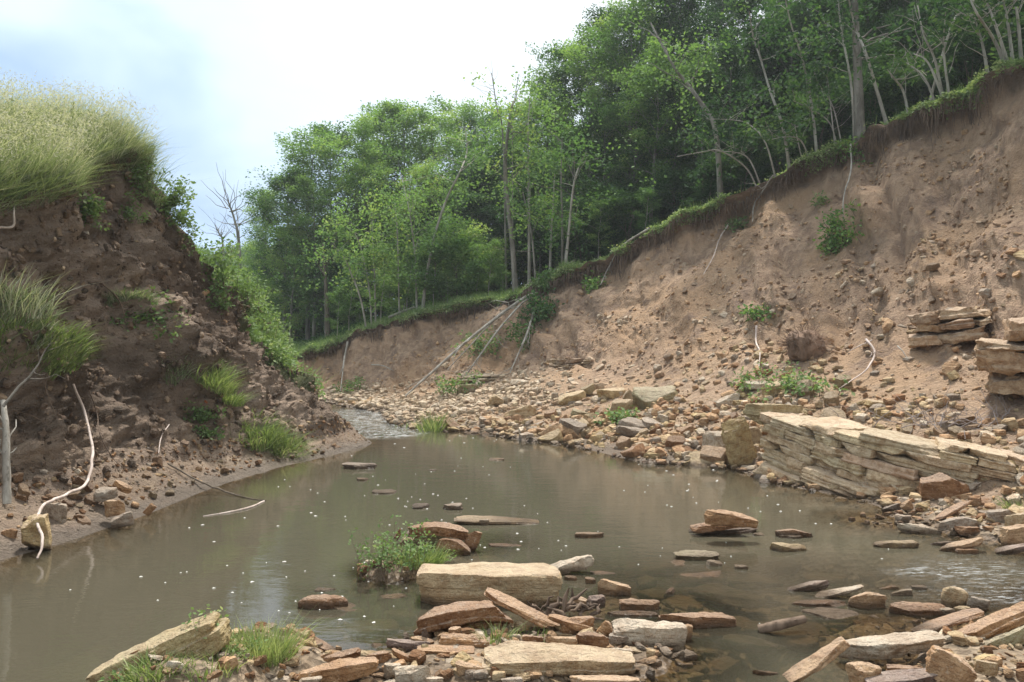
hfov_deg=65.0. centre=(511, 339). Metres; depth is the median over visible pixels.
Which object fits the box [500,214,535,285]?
tree
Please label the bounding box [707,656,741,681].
stone slab
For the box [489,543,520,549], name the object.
stone slab
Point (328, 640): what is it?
stone slab
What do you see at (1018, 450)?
stone
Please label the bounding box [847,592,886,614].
stone
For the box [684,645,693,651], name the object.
stone
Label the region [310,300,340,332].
bush
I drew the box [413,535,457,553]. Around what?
stone
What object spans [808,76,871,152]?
bush
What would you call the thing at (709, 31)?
tree
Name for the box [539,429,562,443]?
stone
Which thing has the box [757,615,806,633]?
driftwood
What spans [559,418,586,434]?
stone
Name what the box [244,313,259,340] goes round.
weed
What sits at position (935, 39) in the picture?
sapling
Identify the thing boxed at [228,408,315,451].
grass tussock
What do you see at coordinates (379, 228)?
sapling
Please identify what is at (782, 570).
stone slab
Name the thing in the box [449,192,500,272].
tree
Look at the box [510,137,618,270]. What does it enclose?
tree
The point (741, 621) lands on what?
stone slab
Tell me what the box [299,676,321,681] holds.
stone
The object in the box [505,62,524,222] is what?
dead tree
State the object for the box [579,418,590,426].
stone
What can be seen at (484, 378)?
rock ledge
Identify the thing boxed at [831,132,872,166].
weed
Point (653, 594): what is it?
stone slab
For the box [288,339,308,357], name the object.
meadow grass
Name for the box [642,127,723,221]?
bush
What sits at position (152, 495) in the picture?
stone
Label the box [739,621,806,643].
stone slab
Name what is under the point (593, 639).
stone slab
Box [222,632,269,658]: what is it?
weed
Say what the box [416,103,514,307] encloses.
tree
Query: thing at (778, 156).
bush
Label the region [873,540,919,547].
stone
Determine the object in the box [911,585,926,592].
stone
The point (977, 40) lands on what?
bush
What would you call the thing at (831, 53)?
bush
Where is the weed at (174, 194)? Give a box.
[154,170,197,222]
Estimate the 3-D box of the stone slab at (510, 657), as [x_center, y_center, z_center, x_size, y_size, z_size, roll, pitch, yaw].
[0.231,1.575,3.956,0.759,0.119,0.234,2,0,-1]
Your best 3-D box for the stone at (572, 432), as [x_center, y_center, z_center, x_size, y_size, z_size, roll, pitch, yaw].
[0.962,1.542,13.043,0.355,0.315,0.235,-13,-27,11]
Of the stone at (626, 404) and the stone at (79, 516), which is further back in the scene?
the stone at (626, 404)
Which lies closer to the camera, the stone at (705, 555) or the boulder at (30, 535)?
the stone at (705, 555)
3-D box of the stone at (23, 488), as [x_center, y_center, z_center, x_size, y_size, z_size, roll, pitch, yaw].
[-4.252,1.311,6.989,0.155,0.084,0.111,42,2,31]
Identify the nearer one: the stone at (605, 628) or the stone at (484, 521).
the stone at (605, 628)
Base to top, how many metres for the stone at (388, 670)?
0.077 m
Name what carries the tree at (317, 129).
on the bank at (895, 241)
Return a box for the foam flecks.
[70,435,888,623]
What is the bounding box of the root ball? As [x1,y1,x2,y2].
[771,316,839,361]
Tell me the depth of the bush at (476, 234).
26.73 m
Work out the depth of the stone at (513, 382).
18.48 m
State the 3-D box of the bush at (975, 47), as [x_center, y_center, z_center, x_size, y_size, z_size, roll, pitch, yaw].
[9.777,-5.926,17.261,1.747,2.059,1.970,0,0,18]
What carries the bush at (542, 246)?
on the bank at (895, 241)
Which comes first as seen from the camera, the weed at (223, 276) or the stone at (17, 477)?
the stone at (17, 477)
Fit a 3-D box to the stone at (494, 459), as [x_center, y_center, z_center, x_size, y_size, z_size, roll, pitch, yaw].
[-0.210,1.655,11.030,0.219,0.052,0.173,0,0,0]
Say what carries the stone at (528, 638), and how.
on the stream bed
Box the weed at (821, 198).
[810,190,830,207]
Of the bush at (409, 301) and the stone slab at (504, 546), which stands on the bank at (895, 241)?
the bush at (409, 301)
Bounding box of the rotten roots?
[526,588,606,624]
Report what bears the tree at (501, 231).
on the bank at (895, 241)
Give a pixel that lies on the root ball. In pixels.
(801, 345)
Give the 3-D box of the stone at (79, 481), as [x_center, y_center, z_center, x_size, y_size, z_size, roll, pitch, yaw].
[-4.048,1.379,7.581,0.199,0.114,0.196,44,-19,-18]
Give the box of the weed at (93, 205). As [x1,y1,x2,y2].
[75,188,106,214]
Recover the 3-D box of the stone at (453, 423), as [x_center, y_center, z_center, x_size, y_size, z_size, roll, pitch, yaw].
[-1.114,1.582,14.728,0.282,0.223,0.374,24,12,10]
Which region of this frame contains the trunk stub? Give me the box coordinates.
[0,399,16,504]
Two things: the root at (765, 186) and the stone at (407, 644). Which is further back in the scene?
the root at (765, 186)
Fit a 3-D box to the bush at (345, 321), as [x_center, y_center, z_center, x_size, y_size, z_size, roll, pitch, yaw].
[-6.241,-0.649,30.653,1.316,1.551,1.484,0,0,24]
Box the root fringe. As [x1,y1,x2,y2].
[295,68,1023,360]
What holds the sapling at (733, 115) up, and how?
on the bank at (895, 241)
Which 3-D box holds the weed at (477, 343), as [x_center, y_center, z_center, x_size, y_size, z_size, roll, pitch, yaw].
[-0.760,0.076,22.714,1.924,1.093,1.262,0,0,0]
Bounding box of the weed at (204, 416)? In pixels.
[183,398,226,433]
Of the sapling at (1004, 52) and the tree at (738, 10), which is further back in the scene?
the tree at (738, 10)
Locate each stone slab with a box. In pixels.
[85,611,231,681]
[288,627,334,652]
[296,656,378,681]
[319,638,342,642]
[323,648,360,662]
[334,602,356,610]
[356,623,398,636]
[359,582,380,586]
[381,593,405,598]
[391,648,408,662]
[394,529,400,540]
[398,620,415,626]
[400,537,413,545]
[407,521,468,540]
[414,600,513,635]
[417,644,474,654]
[436,538,470,554]
[445,623,501,631]
[454,515,538,524]
[482,640,635,676]
[484,587,559,627]
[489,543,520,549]
[547,614,595,631]
[560,616,594,634]
[569,675,639,681]
[576,631,608,647]
[589,571,615,577]
[605,610,658,620]
[621,559,686,577]
[636,575,656,589]
[636,589,665,602]
[658,612,736,633]
[667,595,703,611]
[671,571,724,586]
[678,665,709,678]
[688,583,766,608]
[689,527,757,533]
[690,522,738,533]
[704,509,758,527]
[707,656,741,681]
[715,616,750,634]
[722,634,777,652]
[727,574,782,589]
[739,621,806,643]
[765,565,800,575]
[770,542,806,551]
[781,635,819,653]
[782,636,850,681]
[786,580,829,595]
[788,599,845,611]
[795,621,829,636]
[799,572,848,587]
[801,607,858,622]
[814,584,863,598]
[838,630,945,660]
[864,668,937,681]
[886,664,920,670]
[888,601,945,618]
[897,523,942,537]
[908,576,934,588]
[911,608,984,631]
[930,541,953,545]
[932,500,972,520]
[938,516,980,530]
[939,537,983,551]
[957,601,1023,638]
[995,543,1023,554]
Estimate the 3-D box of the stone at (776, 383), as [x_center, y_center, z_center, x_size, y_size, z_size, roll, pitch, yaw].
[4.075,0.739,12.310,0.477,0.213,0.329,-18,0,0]
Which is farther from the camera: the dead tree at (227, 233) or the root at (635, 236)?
the dead tree at (227, 233)
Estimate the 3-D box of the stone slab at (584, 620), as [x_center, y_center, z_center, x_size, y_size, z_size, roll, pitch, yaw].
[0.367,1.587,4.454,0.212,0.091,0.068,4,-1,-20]
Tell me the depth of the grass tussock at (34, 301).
7.47 m
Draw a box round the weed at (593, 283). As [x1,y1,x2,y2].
[581,270,610,293]
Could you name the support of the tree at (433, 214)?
on the bank at (895, 241)
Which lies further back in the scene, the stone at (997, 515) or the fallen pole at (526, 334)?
the fallen pole at (526, 334)
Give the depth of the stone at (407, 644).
4.19 m
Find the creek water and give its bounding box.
[0,403,1023,681]
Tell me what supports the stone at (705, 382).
on the bank at (895, 241)
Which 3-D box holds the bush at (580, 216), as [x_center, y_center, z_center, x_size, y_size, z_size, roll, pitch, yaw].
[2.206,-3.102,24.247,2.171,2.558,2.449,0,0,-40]
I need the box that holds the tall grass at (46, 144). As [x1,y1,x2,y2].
[0,67,208,216]
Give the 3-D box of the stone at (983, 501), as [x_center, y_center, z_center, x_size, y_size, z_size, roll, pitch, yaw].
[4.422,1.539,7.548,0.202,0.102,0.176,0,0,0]
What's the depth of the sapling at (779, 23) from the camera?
18.88 m
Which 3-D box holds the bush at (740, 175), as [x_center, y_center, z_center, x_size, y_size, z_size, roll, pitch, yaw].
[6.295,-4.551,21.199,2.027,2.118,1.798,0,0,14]
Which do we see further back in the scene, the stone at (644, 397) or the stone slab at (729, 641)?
the stone at (644, 397)
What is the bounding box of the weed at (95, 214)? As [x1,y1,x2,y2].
[80,204,110,230]
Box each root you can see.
[0,208,15,228]
[13,410,47,429]
[36,384,94,558]
[45,373,106,445]
[88,281,125,322]
[88,390,123,467]
[158,424,169,453]
[339,341,348,391]
[598,227,649,285]
[703,225,728,274]
[743,174,773,221]
[755,325,760,365]
[838,338,877,389]
[842,144,852,217]
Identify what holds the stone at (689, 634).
in the creek water
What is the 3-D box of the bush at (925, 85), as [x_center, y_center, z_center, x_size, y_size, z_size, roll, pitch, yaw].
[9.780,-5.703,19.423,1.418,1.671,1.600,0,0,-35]
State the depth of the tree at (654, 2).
27.19 m
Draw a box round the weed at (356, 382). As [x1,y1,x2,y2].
[331,376,365,393]
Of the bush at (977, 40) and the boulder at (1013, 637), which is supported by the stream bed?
the boulder at (1013, 637)
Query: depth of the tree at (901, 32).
20.24 m
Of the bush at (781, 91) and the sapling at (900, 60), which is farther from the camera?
the bush at (781, 91)
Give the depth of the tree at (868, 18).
24.99 m
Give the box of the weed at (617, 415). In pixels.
[593,404,639,426]
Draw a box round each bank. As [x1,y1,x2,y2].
[0,150,387,578]
[295,65,1023,611]
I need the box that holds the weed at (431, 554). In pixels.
[394,542,456,560]
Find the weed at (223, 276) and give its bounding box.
[193,237,266,301]
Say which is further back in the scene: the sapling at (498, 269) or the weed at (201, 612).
the sapling at (498, 269)
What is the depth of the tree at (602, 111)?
25.27 m
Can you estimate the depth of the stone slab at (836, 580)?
5.62 m
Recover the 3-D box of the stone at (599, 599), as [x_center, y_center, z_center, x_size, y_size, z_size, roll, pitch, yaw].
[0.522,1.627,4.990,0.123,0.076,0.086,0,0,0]
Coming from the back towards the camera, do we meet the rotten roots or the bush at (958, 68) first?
the bush at (958, 68)
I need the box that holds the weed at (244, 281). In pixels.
[226,272,279,301]
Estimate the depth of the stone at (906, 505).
7.60 m
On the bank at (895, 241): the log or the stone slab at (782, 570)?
the log
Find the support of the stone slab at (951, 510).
on the stream bed
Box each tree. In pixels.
[199,207,240,260]
[206,214,337,338]
[207,164,256,276]
[217,242,253,267]
[220,237,255,270]
[229,187,289,315]
[238,125,360,341]
[238,168,345,334]
[242,241,295,301]
[245,119,387,324]
[247,221,375,338]
[247,264,298,330]
[249,211,323,343]
[258,253,329,333]
[274,173,356,338]
[274,219,363,338]
[278,174,406,319]
[285,112,418,321]
[298,237,347,337]
[325,98,437,314]
[327,155,409,316]
[330,221,389,319]
[345,97,453,288]
[368,106,485,258]
[377,140,531,294]
[382,150,507,300]
[382,159,448,303]
[385,217,432,307]
[403,147,558,286]
[407,91,495,234]
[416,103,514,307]
[419,211,457,271]
[425,176,490,252]
[431,162,557,270]
[442,105,518,233]
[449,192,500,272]
[454,67,552,291]
[455,118,549,252]
[463,60,587,282]
[468,61,507,292]
[479,138,605,257]
[479,178,536,287]
[487,97,565,281]
[491,58,594,269]
[494,158,564,272]
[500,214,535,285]
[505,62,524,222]
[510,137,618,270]
[514,12,642,206]
[516,34,622,200]
[518,101,591,267]
[524,120,608,262]
[544,1,656,237]
[563,93,650,224]
[565,0,679,223]
[565,53,640,173]
[575,100,697,231]
[580,39,754,223]
[586,106,679,223]
[592,79,679,242]
[594,36,713,225]
[604,0,716,206]
[606,0,737,197]
[623,4,718,135]
[624,67,707,211]
[634,0,745,200]
[655,2,800,159]
[660,50,748,205]
[682,0,746,125]
[689,24,765,191]
[697,0,806,125]
[711,19,802,180]
[720,0,817,117]
[735,0,834,161]
[755,0,922,142]
[756,0,875,77]
[759,0,892,84]
[767,0,851,144]
[805,0,908,107]
[824,0,898,59]
[859,0,903,25]
[862,0,926,47]
[862,0,931,70]
[865,0,957,36]
[878,0,955,98]
[908,1,963,77]
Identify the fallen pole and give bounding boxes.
[400,294,536,395]
[435,292,535,369]
[455,297,532,375]
[502,312,540,373]
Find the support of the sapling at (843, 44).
on the bank at (895, 241)
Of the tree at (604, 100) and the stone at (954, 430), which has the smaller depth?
the stone at (954, 430)
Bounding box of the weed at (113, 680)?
[98,670,141,681]
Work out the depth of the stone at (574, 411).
14.29 m
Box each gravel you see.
[0,385,366,528]
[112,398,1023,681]
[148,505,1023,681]
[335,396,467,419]
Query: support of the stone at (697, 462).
on the bank at (895, 241)
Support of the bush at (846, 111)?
on the bank at (895, 241)
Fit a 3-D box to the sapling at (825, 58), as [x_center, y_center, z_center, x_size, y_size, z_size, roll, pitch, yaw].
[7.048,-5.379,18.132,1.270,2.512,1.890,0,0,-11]
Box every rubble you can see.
[0,148,352,495]
[299,104,1023,399]
[318,238,1023,515]
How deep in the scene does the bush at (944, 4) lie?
18.84 m
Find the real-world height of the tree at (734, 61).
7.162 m
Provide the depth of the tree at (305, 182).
31.07 m
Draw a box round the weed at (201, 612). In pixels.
[182,604,228,637]
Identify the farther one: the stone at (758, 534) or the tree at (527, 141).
the tree at (527, 141)
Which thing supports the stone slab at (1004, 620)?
on the stream bed
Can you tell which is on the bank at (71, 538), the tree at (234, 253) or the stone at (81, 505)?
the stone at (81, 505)
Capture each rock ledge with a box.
[457,373,508,384]
[543,358,591,370]
[753,412,1023,497]
[906,306,992,347]
[973,317,1023,395]
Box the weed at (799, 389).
[748,367,854,403]
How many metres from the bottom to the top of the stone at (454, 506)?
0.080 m
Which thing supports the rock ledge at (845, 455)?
on the bank at (895, 241)
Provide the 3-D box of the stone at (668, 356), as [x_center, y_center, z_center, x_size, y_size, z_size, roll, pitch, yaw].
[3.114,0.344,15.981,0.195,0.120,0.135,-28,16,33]
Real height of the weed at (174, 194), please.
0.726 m
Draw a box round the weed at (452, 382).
[434,369,484,399]
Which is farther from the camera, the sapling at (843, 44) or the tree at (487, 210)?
the tree at (487, 210)
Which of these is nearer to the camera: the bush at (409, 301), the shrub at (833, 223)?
the shrub at (833, 223)
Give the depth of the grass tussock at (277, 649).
3.88 m
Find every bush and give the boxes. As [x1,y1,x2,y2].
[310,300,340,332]
[312,293,356,332]
[330,304,364,333]
[331,292,372,327]
[352,279,396,317]
[359,267,417,314]
[376,259,430,309]
[396,268,437,305]
[398,210,491,304]
[409,228,498,298]
[409,289,434,306]
[420,224,483,289]
[434,219,509,296]
[443,237,518,289]
[446,257,487,296]
[452,246,511,293]
[459,224,537,292]
[494,205,575,285]
[503,287,564,337]
[517,242,560,279]
[522,199,585,270]
[543,193,629,263]
[555,174,644,260]
[569,184,640,258]
[573,193,629,246]
[579,214,623,259]
[587,181,660,255]
[612,174,671,244]
[617,167,682,222]
[640,126,725,203]
[640,163,704,215]
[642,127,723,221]
[669,163,727,208]
[680,149,744,207]
[685,120,781,202]
[704,104,795,197]
[711,123,784,193]
[728,136,793,191]
[735,96,828,177]
[745,74,817,163]
[748,128,801,180]
[753,43,852,172]
[761,71,817,168]
[768,85,852,164]
[793,28,921,130]
[808,30,929,139]
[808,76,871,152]
[826,57,918,132]
[864,9,945,115]
[865,47,935,123]
[865,67,932,123]
[879,72,935,108]
[890,47,958,100]
[896,12,970,92]
[907,0,1015,86]
[918,46,977,95]
[921,12,1006,82]
[923,9,1012,98]
[947,33,1012,86]
[953,0,1023,61]
[955,3,1023,88]
[972,14,1023,56]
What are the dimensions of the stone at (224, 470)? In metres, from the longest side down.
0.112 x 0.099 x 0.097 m
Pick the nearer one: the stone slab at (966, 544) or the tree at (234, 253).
the stone slab at (966, 544)
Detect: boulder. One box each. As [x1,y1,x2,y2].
[21,513,52,550]
[42,503,67,521]
[298,594,347,609]
[416,562,562,612]
[550,555,593,574]
[612,618,687,650]
[721,416,756,466]
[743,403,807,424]
[918,472,969,500]
[925,645,976,681]
[984,625,1023,646]
[999,524,1023,545]
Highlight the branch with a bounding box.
[2,331,70,406]
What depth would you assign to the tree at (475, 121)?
35.62 m
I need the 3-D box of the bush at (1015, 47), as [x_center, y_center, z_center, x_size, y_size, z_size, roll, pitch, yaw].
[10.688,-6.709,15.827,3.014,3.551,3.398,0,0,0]
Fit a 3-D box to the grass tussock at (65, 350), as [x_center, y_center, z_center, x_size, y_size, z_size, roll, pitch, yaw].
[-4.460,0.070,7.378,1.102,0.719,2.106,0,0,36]
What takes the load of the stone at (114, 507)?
on the bank at (71, 538)
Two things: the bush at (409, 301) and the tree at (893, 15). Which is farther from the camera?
the bush at (409, 301)
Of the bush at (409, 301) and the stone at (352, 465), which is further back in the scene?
the bush at (409, 301)
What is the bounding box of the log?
[388,304,414,317]
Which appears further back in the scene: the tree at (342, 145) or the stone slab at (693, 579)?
the tree at (342, 145)
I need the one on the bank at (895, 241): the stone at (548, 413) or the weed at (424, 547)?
the stone at (548, 413)
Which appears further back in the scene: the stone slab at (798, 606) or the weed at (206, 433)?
the weed at (206, 433)
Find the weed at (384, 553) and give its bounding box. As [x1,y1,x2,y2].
[348,514,435,587]
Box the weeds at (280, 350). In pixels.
[211,261,334,401]
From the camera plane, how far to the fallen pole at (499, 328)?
21.49 m
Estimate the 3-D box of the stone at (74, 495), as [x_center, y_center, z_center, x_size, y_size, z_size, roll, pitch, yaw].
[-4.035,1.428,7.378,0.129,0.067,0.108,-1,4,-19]
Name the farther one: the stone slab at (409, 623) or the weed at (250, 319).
the weed at (250, 319)
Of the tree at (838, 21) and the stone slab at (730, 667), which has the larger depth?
the tree at (838, 21)
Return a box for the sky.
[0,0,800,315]
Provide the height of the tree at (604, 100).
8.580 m
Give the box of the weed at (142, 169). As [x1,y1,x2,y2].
[124,156,165,197]
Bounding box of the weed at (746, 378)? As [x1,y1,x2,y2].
[730,360,798,394]
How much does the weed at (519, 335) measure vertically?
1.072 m
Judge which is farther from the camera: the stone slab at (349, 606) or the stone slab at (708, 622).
the stone slab at (349, 606)
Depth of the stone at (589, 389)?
15.82 m
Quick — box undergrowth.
[293,90,956,345]
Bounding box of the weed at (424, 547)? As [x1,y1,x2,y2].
[402,539,435,558]
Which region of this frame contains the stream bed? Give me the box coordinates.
[134,401,1023,681]
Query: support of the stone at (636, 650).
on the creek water
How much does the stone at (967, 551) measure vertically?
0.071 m
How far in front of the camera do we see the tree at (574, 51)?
27.46 m
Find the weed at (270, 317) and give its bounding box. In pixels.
[248,295,296,344]
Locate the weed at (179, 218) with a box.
[158,187,204,255]
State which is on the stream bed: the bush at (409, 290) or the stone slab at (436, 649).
the stone slab at (436, 649)
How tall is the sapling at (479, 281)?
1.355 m
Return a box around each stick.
[167,463,265,500]
[204,500,264,515]
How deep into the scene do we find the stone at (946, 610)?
4.80 m
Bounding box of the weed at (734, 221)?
[723,213,749,232]
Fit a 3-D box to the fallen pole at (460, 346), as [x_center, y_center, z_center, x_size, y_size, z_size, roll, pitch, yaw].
[-0.895,0.069,21.486,4.354,2.850,0.853,0,0,-33]
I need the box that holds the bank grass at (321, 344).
[291,44,1023,357]
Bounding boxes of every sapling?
[300,220,391,336]
[320,285,351,333]
[322,197,401,322]
[330,268,367,330]
[336,188,414,322]
[344,176,452,315]
[359,243,409,317]
[361,159,467,306]
[392,251,429,308]
[415,242,452,305]
[466,265,486,294]
[471,238,507,295]
[492,92,601,262]
[492,173,560,277]
[494,264,511,293]
[512,167,607,277]
[529,158,613,260]
[532,117,619,263]
[568,199,627,257]
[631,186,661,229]
[669,122,756,186]
[685,77,778,176]
[695,110,759,183]
[703,0,812,168]
[737,100,821,164]
[745,0,841,151]
[751,98,832,156]
[768,59,846,143]
[786,38,874,142]
[794,51,890,140]
[804,0,876,134]
[807,0,908,123]
[851,13,968,111]
[885,35,935,100]
[897,12,962,92]
[905,0,965,93]
[907,0,1023,71]
[908,0,1020,101]
[910,0,1022,60]
[912,11,968,95]
[930,0,1023,60]
[951,0,1020,59]
[951,0,1023,59]
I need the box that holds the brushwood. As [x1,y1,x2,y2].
[827,383,1012,438]
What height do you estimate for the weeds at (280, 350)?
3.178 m
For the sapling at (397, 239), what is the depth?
25.90 m
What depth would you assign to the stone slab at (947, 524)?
6.78 m
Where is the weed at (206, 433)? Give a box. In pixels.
[194,424,224,440]
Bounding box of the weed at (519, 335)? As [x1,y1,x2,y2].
[503,318,541,352]
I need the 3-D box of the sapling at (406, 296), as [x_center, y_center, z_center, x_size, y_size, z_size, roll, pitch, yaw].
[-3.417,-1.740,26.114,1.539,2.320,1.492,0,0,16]
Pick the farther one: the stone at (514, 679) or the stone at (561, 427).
the stone at (561, 427)
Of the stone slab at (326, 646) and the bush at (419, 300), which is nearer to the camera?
the stone slab at (326, 646)
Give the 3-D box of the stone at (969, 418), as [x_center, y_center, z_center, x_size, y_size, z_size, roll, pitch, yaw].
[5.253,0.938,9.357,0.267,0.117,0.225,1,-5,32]
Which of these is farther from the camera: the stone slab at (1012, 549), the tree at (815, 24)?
the tree at (815, 24)
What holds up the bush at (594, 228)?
on the bank at (895, 241)
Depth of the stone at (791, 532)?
6.70 m
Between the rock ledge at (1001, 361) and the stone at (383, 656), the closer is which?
the stone at (383, 656)
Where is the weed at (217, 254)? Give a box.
[195,234,244,286]
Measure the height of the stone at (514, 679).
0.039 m
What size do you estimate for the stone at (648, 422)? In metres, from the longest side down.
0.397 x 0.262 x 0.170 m
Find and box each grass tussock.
[0,263,99,319]
[0,269,77,357]
[0,313,109,380]
[98,286,162,306]
[106,660,175,681]
[119,646,211,681]
[124,145,160,172]
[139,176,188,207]
[160,347,222,385]
[166,641,255,681]
[181,358,256,396]
[213,390,262,406]
[223,611,328,667]
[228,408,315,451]
[230,620,279,637]
[251,420,323,461]
[390,540,459,569]
[408,411,457,433]
[471,616,529,644]
[485,623,547,636]
[992,493,1023,508]
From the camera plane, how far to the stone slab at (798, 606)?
4.98 m
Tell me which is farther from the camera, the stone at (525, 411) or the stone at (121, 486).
the stone at (525, 411)
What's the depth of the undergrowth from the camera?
28.30 m
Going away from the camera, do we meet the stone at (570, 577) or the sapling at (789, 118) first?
the stone at (570, 577)
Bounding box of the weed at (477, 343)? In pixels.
[451,326,502,358]
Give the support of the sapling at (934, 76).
on the bank at (895, 241)
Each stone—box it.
[1,529,17,538]
[12,472,23,482]
[14,490,26,501]
[17,483,30,497]
[45,493,58,498]
[62,500,74,506]
[69,491,80,498]
[72,477,93,491]
[72,484,85,492]
[73,515,84,518]
[74,503,83,507]
[76,494,82,499]
[77,514,90,524]
[84,495,98,504]
[93,487,117,501]
[104,500,124,517]
[111,511,133,528]
[112,480,132,493]
[141,471,151,477]
[143,503,156,515]
[148,491,156,498]
[152,457,162,467]
[165,489,174,495]
[220,466,228,473]
[271,675,290,681]
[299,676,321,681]
[314,587,334,590]
[320,651,333,658]
[342,462,376,469]
[357,478,367,480]
[365,651,391,663]
[372,489,396,493]
[383,663,400,679]
[386,638,429,650]
[392,665,431,681]
[410,636,433,644]
[412,503,429,508]
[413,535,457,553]
[422,628,427,637]
[426,676,443,681]
[439,633,489,647]
[443,503,462,509]
[444,417,459,429]
[448,626,460,632]
[455,660,483,675]
[456,384,478,393]
[464,531,481,554]
[479,519,488,524]
[487,394,503,406]
[489,458,504,460]
[501,677,522,681]
[505,405,536,417]
[508,634,520,640]
[510,379,528,385]
[522,634,543,641]
[535,427,545,432]
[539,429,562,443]
[540,423,566,435]
[544,409,556,417]
[545,636,577,644]
[558,390,585,404]
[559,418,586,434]
[563,428,580,438]
[564,575,576,580]
[570,408,587,417]
[572,596,586,608]
[574,532,603,537]
[577,289,583,295]
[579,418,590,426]
[580,383,594,394]
[580,429,585,436]
[585,577,595,583]
[587,595,605,608]
[595,407,607,416]
[596,387,625,398]
[596,620,612,635]
[597,579,630,598]
[609,633,628,644]
[610,399,633,413]
[611,648,632,652]
[615,426,649,436]
[616,436,630,449]
[618,417,645,427]
[619,598,659,614]
[621,443,645,459]
[622,390,632,398]
[623,645,642,653]
[632,385,677,409]
[636,429,648,435]
[642,417,663,428]
[644,659,661,666]
[649,426,662,433]
[663,353,672,360]
[665,435,685,447]
[673,550,719,560]
[676,425,693,433]
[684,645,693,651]
[685,624,692,643]
[688,451,725,470]
[700,380,709,385]
[700,445,727,462]
[702,431,725,447]
[703,651,718,657]
[706,560,721,569]
[715,393,739,406]
[729,412,737,418]
[734,564,747,572]
[745,381,766,389]
[749,426,762,443]
[752,670,777,678]
[753,532,763,535]
[761,380,794,395]
[765,337,770,343]
[775,529,812,536]
[778,535,801,538]
[788,293,795,299]
[794,395,809,401]
[795,379,814,395]
[820,406,846,418]
[823,391,839,406]
[834,374,852,388]
[845,661,881,681]
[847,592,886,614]
[863,399,884,407]
[871,287,883,296]
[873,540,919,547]
[879,585,898,594]
[882,503,900,512]
[890,589,912,599]
[894,514,910,525]
[900,423,912,434]
[900,499,913,512]
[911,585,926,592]
[915,434,928,438]
[925,262,939,270]
[928,295,935,303]
[933,425,947,435]
[940,607,954,614]
[941,586,968,607]
[948,425,963,435]
[950,415,975,424]
[953,526,979,535]
[953,606,969,611]
[954,548,978,553]
[962,424,981,429]
[966,596,989,612]
[971,426,987,436]
[973,660,997,676]
[981,496,991,504]
[986,509,1010,522]
[1004,512,1023,525]
[1007,414,1016,418]
[1013,447,1023,454]
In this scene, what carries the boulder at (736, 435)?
on the bank at (895, 241)
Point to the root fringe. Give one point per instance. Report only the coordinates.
(773, 188)
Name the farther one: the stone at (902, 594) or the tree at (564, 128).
the tree at (564, 128)
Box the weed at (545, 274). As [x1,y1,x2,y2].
[529,264,554,293]
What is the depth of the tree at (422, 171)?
30.79 m
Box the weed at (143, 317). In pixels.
[108,286,190,342]
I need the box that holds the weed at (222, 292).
[203,283,236,314]
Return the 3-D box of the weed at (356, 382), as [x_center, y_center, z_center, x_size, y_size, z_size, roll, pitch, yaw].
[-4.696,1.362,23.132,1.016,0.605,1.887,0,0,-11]
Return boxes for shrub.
[737,301,775,321]
[812,235,842,255]
[815,199,864,255]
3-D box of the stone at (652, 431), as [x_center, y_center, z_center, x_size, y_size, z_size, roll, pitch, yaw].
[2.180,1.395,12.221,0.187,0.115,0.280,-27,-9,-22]
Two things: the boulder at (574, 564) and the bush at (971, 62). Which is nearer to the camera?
the boulder at (574, 564)
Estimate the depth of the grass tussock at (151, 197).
10.90 m
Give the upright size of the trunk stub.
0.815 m
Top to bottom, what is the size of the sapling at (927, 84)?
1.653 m
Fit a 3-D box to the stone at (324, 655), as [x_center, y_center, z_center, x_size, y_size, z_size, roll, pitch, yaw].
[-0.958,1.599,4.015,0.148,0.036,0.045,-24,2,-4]
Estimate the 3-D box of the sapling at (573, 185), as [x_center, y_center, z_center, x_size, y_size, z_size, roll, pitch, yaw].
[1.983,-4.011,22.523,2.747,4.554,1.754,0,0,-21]
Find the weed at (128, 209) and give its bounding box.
[118,189,150,224]
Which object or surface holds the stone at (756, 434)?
on the bank at (895, 241)
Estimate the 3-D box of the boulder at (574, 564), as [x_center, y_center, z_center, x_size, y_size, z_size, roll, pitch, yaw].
[0.405,1.607,5.687,0.369,0.098,0.108,-14,2,-8]
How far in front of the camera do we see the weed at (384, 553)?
5.45 m
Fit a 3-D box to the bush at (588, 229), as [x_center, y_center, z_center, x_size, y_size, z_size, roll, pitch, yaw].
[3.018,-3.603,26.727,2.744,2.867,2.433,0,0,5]
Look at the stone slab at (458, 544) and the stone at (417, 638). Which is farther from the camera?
the stone slab at (458, 544)
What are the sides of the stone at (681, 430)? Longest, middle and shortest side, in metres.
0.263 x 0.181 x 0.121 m
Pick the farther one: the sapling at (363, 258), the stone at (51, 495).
the sapling at (363, 258)
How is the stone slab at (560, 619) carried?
on the stream bed
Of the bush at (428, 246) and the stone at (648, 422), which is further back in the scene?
the bush at (428, 246)
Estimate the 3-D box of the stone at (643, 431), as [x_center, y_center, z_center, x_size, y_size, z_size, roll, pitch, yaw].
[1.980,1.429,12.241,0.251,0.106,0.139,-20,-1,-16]
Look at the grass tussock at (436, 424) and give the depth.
14.53 m
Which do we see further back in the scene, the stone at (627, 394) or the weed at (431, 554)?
the stone at (627, 394)
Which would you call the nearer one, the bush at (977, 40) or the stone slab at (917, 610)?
the stone slab at (917, 610)

